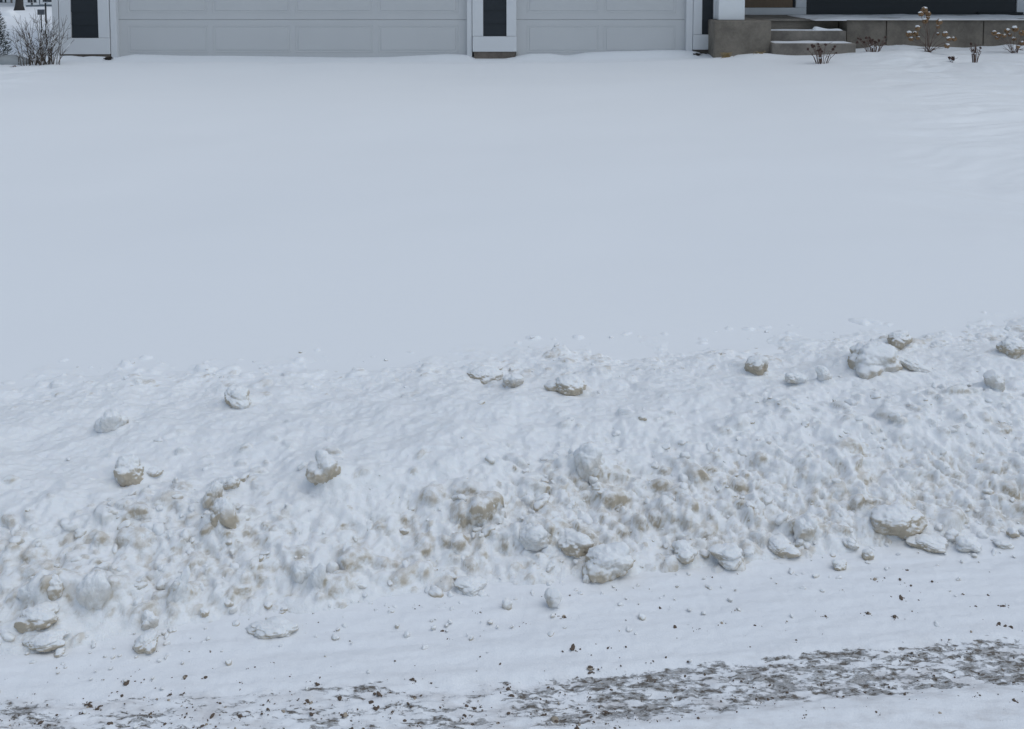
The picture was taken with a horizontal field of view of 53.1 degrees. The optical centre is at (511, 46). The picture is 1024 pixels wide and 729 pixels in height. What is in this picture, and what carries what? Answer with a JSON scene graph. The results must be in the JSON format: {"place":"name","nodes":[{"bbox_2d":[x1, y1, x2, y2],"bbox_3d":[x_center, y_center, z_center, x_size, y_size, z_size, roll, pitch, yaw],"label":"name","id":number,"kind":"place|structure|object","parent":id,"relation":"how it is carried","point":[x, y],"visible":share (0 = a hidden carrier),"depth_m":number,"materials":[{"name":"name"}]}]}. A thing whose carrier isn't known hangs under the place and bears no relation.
{"place":"outdoors","nodes":[
{"label":"outdoors","id":0,"kind":"place"},
{"bbox_2d":[0,3,1023,387],"bbox_3d":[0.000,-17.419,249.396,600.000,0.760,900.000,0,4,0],"label":"ground","id":1,"kind":"structure","parent":0,"point":[180,211],"depth_m":6.50,"materials":[{"name":"white snow"}]},
{"bbox_2d":[0,0,14,2],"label":"house","id":2,"kind":"structure","parent":1,"relation":"on","point":[7,1],"depth_m":41.95,"materials":[{"name":"beige"}]},
{"bbox_2d":[0,14,15,55],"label":"evergreen shrub","id":3,"kind":"object","parent":1,"relation":"on","point":[3,42],"visible":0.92,"depth_m":13.37,"materials":[{"name":"green plant"}]},
{"bbox_2d":[0,10,18,15],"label":"snowy mound","id":4,"kind":"object","parent":1,"relation":"on","point":[8,13],"visible":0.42,"depth_m":28.90,"materials":[{"name":"white snow"}]},
{"bbox_2d":[0,55,28,64],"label":"edging stone","id":5,"kind":"object","parent":1,"relation":"on","point":[8,59],"visible":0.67,"depth_m":13.22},
{"bbox_2d":[14,0,24,10],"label":"bare tree","id":6,"kind":"object","parent":1,"relation":"on","point":[19,4],"visible":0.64,"depth_m":33.88,"materials":[{"name":"grey plant"}]},
{"bbox_2d":[23,0,51,6],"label":"house","id":7,"kind":"structure","parent":1,"relation":"on","point":[33,3],"depth_m":37.96,"materials":[{"name":"grey"}]},
{"bbox_2d":[25,0,32,4],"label":"window","id":8,"kind":"structure","parent":7,"relation":"in","point":[27,2],"depth_m":37.94,"materials":[{"name":"white paint"}]},
{"bbox_2d":[32,0,38,4],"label":"window","id":9,"kind":"structure","parent":7,"relation":"in","point":[36,2],"depth_m":37.94,"materials":[{"name":"white paint"}]},
{"bbox_2d":[40,0,51,3],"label":"window","id":10,"kind":"structure","parent":7,"relation":"in","point":[41,1],"depth_m":37.94,"materials":[{"name":"white paint"}]},
{"bbox_2d":[36,9,44,30],"bbox_3d":[-9.202,-0.466,20.021,0.140,0.552,0.100,0,4,0],"label":"post box","id":11,"kind":"object","parent":1,"relation":"on","point":[40,12],"visible":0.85,"depth_m":19.97,"materials":[{"name":"grey paint"}]},
{"bbox_2d":[7,10,74,65],"bbox_3d":[-6.103,-0.119,13.178,0.865,0.744,0.662,-1,4,-15],"label":"bare shrub","id":12,"kind":"object","parent":1,"relation":"on","point":[45,53],"visible":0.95,"depth_m":13.15,"materials":[{"name":"brown plant"}]},
{"bbox_2d":[43,0,47,35],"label":"garden pole","id":13,"kind":"object","parent":1,"relation":"on","point":[45,2],"visible":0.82,"depth_m":15.60,"materials":[{"name":"metal"}]},
{"bbox_2d":[0,311,1023,654],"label":"snow bank","id":14,"kind":"structure","parent":1,"relation":"on","point":[390,441],"depth_m":3.14,"materials":[{"name":"white snow"}]},
{"bbox_2d":[17,583,34,603],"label":"snow chunk","id":15,"kind":"object","parent":14,"relation":"on","point":[23,593],"visible":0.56,"depth_m":2.56,"materials":[{"name":"white snow"}]},
{"bbox_2d":[14,601,59,632],"bbox_3d":[-1.167,1.407,2.523,0.107,0.056,0.072,0,4,0],"label":"snow chunk","id":16,"kind":"object","parent":14,"relation":"on","point":[41,616],"visible":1,"depth_m":2.50,"materials":[{"name":"white snow"}]},
{"bbox_2d":[22,628,71,651],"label":"snow chunk","id":17,"kind":"object","parent":14,"relation":"on","point":[49,640],"visible":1,"depth_m":2.46,"materials":[{"name":"white snow"}]},
{"bbox_2d":[47,573,64,600],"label":"snow chunk","id":18,"kind":"object","parent":14,"relation":"on","point":[55,589],"visible":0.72,"depth_m":2.56,"materials":[{"name":"white snow"}]},
{"bbox_2d":[75,571,110,609],"bbox_3d":[-1.048,1.368,2.568,0.085,0.116,0.057,0,4,0],"label":"snow chunk","id":19,"kind":"object","parent":14,"relation":"on","point":[93,588],"visible":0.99,"depth_m":2.55,"materials":[{"name":"white snow"}]},
{"bbox_2d":[93,408,128,432],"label":"snow chunk","id":20,"kind":"object","parent":14,"relation":"on","point":[112,419],"visible":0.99,"depth_m":3.36,"materials":[{"name":"white snow"}]},
{"bbox_2d":[113,454,143,486],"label":"snow chunk","id":21,"kind":"object","parent":14,"relation":"on","point":[128,471],"visible":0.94,"depth_m":3.03,"materials":[{"name":"white snow"}]},
{"bbox_2d":[141,610,158,629],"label":"snow chunk","id":22,"kind":"object","parent":14,"relation":"on","point":[150,619],"visible":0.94,"depth_m":2.54,"materials":[{"name":"white snow"}]},
{"bbox_2d":[146,466,163,476],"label":"snow chunk","id":23,"kind":"object","parent":14,"relation":"on","point":[155,471],"visible":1,"depth_m":3.06,"materials":[{"name":"white snow"}]},
{"bbox_2d":[166,565,189,604],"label":"snow chunk","id":24,"kind":"object","parent":14,"relation":"on","point":[182,579],"visible":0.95,"depth_m":2.59,"materials":[{"name":"white snow"}]},
{"bbox_2d":[200,607,208,616],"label":"snow chunk","id":25,"kind":"object","parent":14,"relation":"on","point":[204,612],"visible":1,"depth_m":2.58,"materials":[{"name":"white snow"}]},
{"bbox_2d":[202,481,222,510],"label":"snow chunk","id":26,"kind":"object","parent":14,"relation":"on","point":[216,487],"visible":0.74,"depth_m":2.87,"materials":[{"name":"white snow"}]},
{"bbox_2d":[209,497,235,528],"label":"snow chunk","id":27,"kind":"object","parent":14,"relation":"on","point":[224,512],"visible":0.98,"depth_m":2.78,"materials":[{"name":"white snow"}]},
{"bbox_2d":[223,475,239,489],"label":"snow chunk","id":28,"kind":"object","parent":14,"relation":"on","point":[232,482],"visible":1,"depth_m":2.97,"materials":[{"name":"white snow"}]},
{"bbox_2d":[224,384,251,408],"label":"snow chunk","id":29,"kind":"object","parent":14,"relation":"on","point":[236,396],"visible":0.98,"depth_m":3.56,"materials":[{"name":"white snow"}]},
{"bbox_2d":[292,561,310,583],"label":"snow chunk","id":30,"kind":"object","parent":14,"relation":"on","point":[299,570],"visible":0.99,"depth_m":2.67,"materials":[{"name":"white snow"}]},
{"bbox_2d":[310,563,325,588],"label":"snow chunk","id":31,"kind":"object","parent":14,"relation":"on","point":[318,575],"visible":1,"depth_m":2.65,"materials":[{"name":"white snow"}]},
{"bbox_2d":[305,449,340,484],"bbox_3d":[-0.548,1.232,2.970,0.099,0.115,0.081,0,4,0],"label":"snow chunk","id":32,"kind":"object","parent":14,"relation":"on","point":[324,467],"visible":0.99,"depth_m":2.95,"materials":[{"name":"white snow"}]},
{"bbox_2d":[467,366,503,383],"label":"snow chunk","id":33,"kind":"object","parent":14,"relation":"on","point":[484,374],"visible":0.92,"depth_m":3.88,"materials":[{"name":"white snow"}]},
{"bbox_2d":[0,326,1023,727],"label":"snow crumbs","id":34,"kind":"object","parent":14,"relation":"on","point":[156,528],"visible":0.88,"depth_m":2.85,"materials":[{"name":"white snow"}]},
{"bbox_2d":[502,373,523,387],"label":"snow chunk","id":35,"kind":"object","parent":14,"relation":"on","point":[512,380],"visible":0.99,"depth_m":3.73,"materials":[{"name":"white snow"}]},
{"bbox_2d":[519,523,551,551],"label":"snow chunk","id":36,"kind":"object","parent":14,"relation":"on","point":[534,538],"visible":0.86,"depth_m":2.81,"materials":[{"name":"white snow"}]},
{"bbox_2d":[544,374,586,395],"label":"snow chunk","id":37,"kind":"object","parent":14,"relation":"on","point":[571,385],"visible":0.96,"depth_m":3.68,"materials":[{"name":"white snow"}]},
{"bbox_2d":[557,528,593,557],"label":"snow chunk","id":38,"kind":"object","parent":14,"relation":"on","point":[574,543],"visible":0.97,"depth_m":2.81,"materials":[{"name":"white snow"}]},
{"bbox_2d":[573,442,604,479],"bbox_3d":[0.234,1.248,3.090,0.095,0.119,0.097,0,4,0],"label":"snow chunk","id":39,"kind":"object","parent":14,"relation":"on","point":[588,458],"visible":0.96,"depth_m":3.07,"materials":[{"name":"white snow"}]},
{"bbox_2d":[582,542,635,582],"bbox_3d":[0.261,1.396,2.772,0.147,0.113,0.117,0,4,0],"label":"snow chunk","id":40,"kind":"object","parent":14,"relation":"on","point":[604,563],"visible":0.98,"depth_m":2.74,"materials":[{"name":"white snow"}]},
{"bbox_2d":[671,540,697,563],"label":"snow chunk","id":41,"kind":"object","parent":14,"relation":"on","point":[685,552],"visible":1,"depth_m":2.81,"materials":[{"name":"white snow"}]},
{"bbox_2d":[709,543,742,569],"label":"snow chunk","id":42,"kind":"object","parent":14,"relation":"on","point":[728,555],"visible":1,"depth_m":2.79,"materials":[{"name":"white snow"}]},
{"bbox_2d":[744,355,768,375],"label":"snow chunk","id":43,"kind":"object","parent":14,"relation":"on","point":[756,365],"visible":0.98,"depth_m":3.85,"materials":[{"name":"white snow"}]},
{"bbox_2d":[768,534,800,558],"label":"snow chunk","id":44,"kind":"object","parent":14,"relation":"on","point":[780,546],"visible":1,"depth_m":2.85,"materials":[{"name":"white snow"}]},
{"bbox_2d":[785,371,807,383],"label":"snow chunk","id":45,"kind":"object","parent":14,"relation":"on","point":[796,377],"visible":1,"depth_m":3.72,"materials":[{"name":"white snow"}]},
{"bbox_2d":[793,517,817,540],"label":"snow chunk","id":46,"kind":"object","parent":14,"relation":"on","point":[804,529],"visible":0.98,"depth_m":2.89,"materials":[{"name":"white snow"}]},
{"bbox_2d":[815,365,831,380],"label":"snow chunk","id":47,"kind":"object","parent":14,"relation":"on","point":[823,373],"visible":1,"depth_m":3.71,"materials":[{"name":"white snow"}]},
{"bbox_2d":[842,537,858,549],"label":"snow chunk","id":48,"kind":"object","parent":14,"relation":"on","point":[850,543],"visible":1,"depth_m":2.88,"materials":[{"name":"white snow"}]},
{"bbox_2d":[847,340,902,378],"bbox_3d":[1.364,1.173,3.841,0.206,0.138,0.166,-1,4,-13],"label":"snow chunk","id":49,"kind":"object","parent":14,"relation":"on","point":[870,359],"visible":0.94,"depth_m":3.79,"materials":[{"name":"white snow"}]},
{"bbox_2d":[870,503,927,539],"bbox_3d":[1.116,1.370,2.967,0.184,0.091,0.125,0,4,0],"label":"snow chunk","id":50,"kind":"object","parent":14,"relation":"on","point":[901,521],"visible":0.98,"depth_m":2.93,"materials":[{"name":"white snow"}]},
{"bbox_2d":[887,330,912,349],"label":"snow chunk","id":51,"kind":"object","parent":14,"relation":"on","point":[900,339],"visible":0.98,"depth_m":4.14,"materials":[{"name":"white snow"}]},
{"bbox_2d":[898,354,930,372],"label":"snow chunk","id":52,"kind":"object","parent":14,"relation":"on","point":[910,363],"visible":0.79,"depth_m":3.80,"materials":[{"name":"white snow"}]},
{"bbox_2d":[945,528,958,541],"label":"snow chunk","id":53,"kind":"object","parent":14,"relation":"on","point":[951,534],"visible":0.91,"depth_m":2.93,"materials":[{"name":"white snow"}]},
{"bbox_2d":[983,369,1004,391],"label":"snow chunk","id":54,"kind":"object","parent":14,"relation":"on","point":[993,378],"visible":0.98,"depth_m":3.58,"materials":[{"name":"white snow"}]},
{"bbox_2d":[996,335,1023,358],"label":"snow chunk","id":55,"kind":"object","parent":14,"relation":"on","point":[1010,346],"visible":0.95,"depth_m":3.98,"materials":[{"name":"white snow"}]},
{"bbox_2d":[1006,527,1019,537],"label":"snow chunk","id":56,"kind":"object","parent":14,"relation":"on","point":[1012,532],"visible":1,"depth_m":2.95,"materials":[{"name":"white snow"}]},
{"bbox_2d":[52,0,1023,58],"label":"house","id":57,"kind":"structure","parent":1,"relation":"on","point":[489,29],"depth_m":14.07,"materials":[{"name":"paint"}]},
{"bbox_2d":[118,0,466,56],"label":"garage door","id":58,"kind":"structure","parent":57,"relation":"in","point":[293,28],"depth_m":14.08,"materials":[{"name":"paint"}]},
{"bbox_2d":[516,0,685,55],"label":"garage door","id":59,"kind":"structure","parent":57,"relation":"in","point":[560,27],"depth_m":14.08,"materials":[{"name":"paint"}]},
{"bbox_2d":[745,0,792,7],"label":"front door","id":60,"kind":"structure","parent":57,"relation":"in","point":[748,3],"depth_m":15.62,"materials":[{"name":"brown wood"}]},
{"bbox_2d":[721,52,733,57],"bbox_3d":[2.837,0.110,13.505,0.197,0.078,0.096,0,4,0],"label":"grass tuft","id":61,"kind":"object","parent":1,"relation":"on","point":[724,55],"visible":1,"depth_m":13.49,"materials":[{"name":"plant"}]},
{"bbox_2d":[807,42,836,63],"bbox_3d":[3.877,0.077,12.789,0.388,0.302,0.236,0,4,0],"label":"dead perennial","id":62,"kind":"object","parent":1,"relation":"on","point":[820,50],"visible":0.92,"depth_m":12.76,"materials":[{"name":"brown plant"}]},
{"bbox_2d":[856,36,886,51],"bbox_3d":[4.692,-0.033,13.355,0.370,0.239,0.370,2,5,24],"label":"dead perennial","id":63,"kind":"object","parent":1,"relation":"on","point":[870,42],"visible":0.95,"depth_m":13.33,"materials":[{"name":"brown plant"}]},
{"bbox_2d":[906,7,956,51],"bbox_3d":[5.511,-0.219,13.374,0.674,0.613,0.288,0,4,0],"label":"hydrangea","id":64,"kind":"object","parent":1,"relation":"on","point":[923,10],"visible":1,"depth_m":13.38,"materials":[{"name":"brown plant"}]},
{"bbox_2d":[948,56,956,61],"bbox_3d":[5.484,0.158,12.742,0.117,0.102,0.075,3,5,36],"label":"dead perennial","id":65,"kind":"object","parent":1,"relation":"on","point":[952,58],"visible":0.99,"depth_m":12.73,"materials":[{"name":"brown plant"}]},
{"bbox_2d":[969,42,981,62],"bbox_3d":[5.682,0.076,12.527,0.154,0.272,0.128,0,4,0],"label":"dead perennial","id":66,"kind":"object","parent":1,"relation":"on","point":[974,54],"visible":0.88,"depth_m":12.55,"materials":[{"name":"brown plant"}]},
{"bbox_2d":[991,26,1023,52],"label":"hydrangea","id":67,"kind":"object","parent":1,"relation":"on","point":[1007,30],"visible":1,"depth_m":13.38,"materials":[{"name":"brown plant"}]},
{"bbox_2d":[0,532,1023,728],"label":"road","id":68,"kind":"structure","parent":0,"point":[841,638],"depth_m":2.43,"materials":[{"name":"white snow"}]},
{"bbox_2d":[54,647,64,657],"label":"snow chunk","id":69,"kind":"object","parent":68,"relation":"on","point":[58,652],"visible":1,"depth_m":2.44,"materials":[{"name":"white snow"}]},
{"bbox_2d":[132,630,158,653],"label":"snow chunk","id":70,"kind":"object","parent":68,"relation":"on","point":[145,642],"visible":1,"depth_m":2.45,"materials":[{"name":"white snow"}]},
{"bbox_2d":[245,615,298,638],"bbox_3d":[-0.595,1.437,2.530,0.137,0.039,0.068,0,4,0],"label":"snow chunk","id":71,"kind":"object","parent":68,"relation":"on","point":[276,626],"visible":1,"depth_m":2.52,"materials":[{"name":"white snow"}]},
{"bbox_2d":[453,575,486,596],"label":"snow chunk","id":72,"kind":"object","parent":68,"relation":"on","point":[470,586],"visible":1,"depth_m":2.69,"materials":[{"name":"white snow"}]},
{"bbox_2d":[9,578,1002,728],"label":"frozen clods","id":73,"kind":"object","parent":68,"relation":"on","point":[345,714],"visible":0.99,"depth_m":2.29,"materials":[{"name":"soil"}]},
{"bbox_2d":[502,597,512,609],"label":"snow chunk","id":74,"kind":"object","parent":68,"relation":"on","point":[507,603],"visible":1,"depth_m":2.62,"materials":[{"name":"white snow"}]},
{"bbox_2d":[0,569,1022,728],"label":"road grit","id":75,"kind":"object","parent":68,"relation":"on","point":[378,693],"visible":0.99,"depth_m":2.31,"materials":[{"name":"brown gravel"}]},
{"bbox_2d":[544,587,561,607],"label":"snow chunk","id":76,"kind":"object","parent":68,"relation":"on","point":[552,596],"visible":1,"depth_m":2.62,"materials":[{"name":"white snow"}]},
{"bbox_2d":[583,574,590,583],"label":"snow chunk","id":77,"kind":"object","parent":68,"relation":"on","point":[586,580],"visible":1,"depth_m":2.72,"materials":[{"name":"white snow"}]},
{"bbox_2d":[832,558,846,570],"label":"snow chunk","id":78,"kind":"object","parent":68,"relation":"on","point":[839,564],"visible":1,"depth_m":2.79,"materials":[{"name":"white snow"}]},
{"bbox_2d":[861,548,873,559],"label":"snow chunk","id":79,"kind":"object","parent":68,"relation":"on","point":[867,554],"visible":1,"depth_m":2.84,"materials":[{"name":"white snow"}]},
{"bbox_2d":[905,533,948,552],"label":"snow chunk","id":80,"kind":"object","parent":68,"relation":"on","point":[934,543],"visible":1,"depth_m":2.89,"materials":[{"name":"white snow"}]},
{"bbox_2d":[955,535,981,552],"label":"snow chunk","id":81,"kind":"object","parent":68,"relation":"on","point":[968,544],"visible":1,"depth_m":2.88,"materials":[{"name":"white snow"}]},
{"bbox_2d":[993,538,1013,548],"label":"snow chunk","id":82,"kind":"object","parent":68,"relation":"on","point":[1002,544],"visible":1,"depth_m":2.90,"materials":[{"name":"white snow"}]}
]}

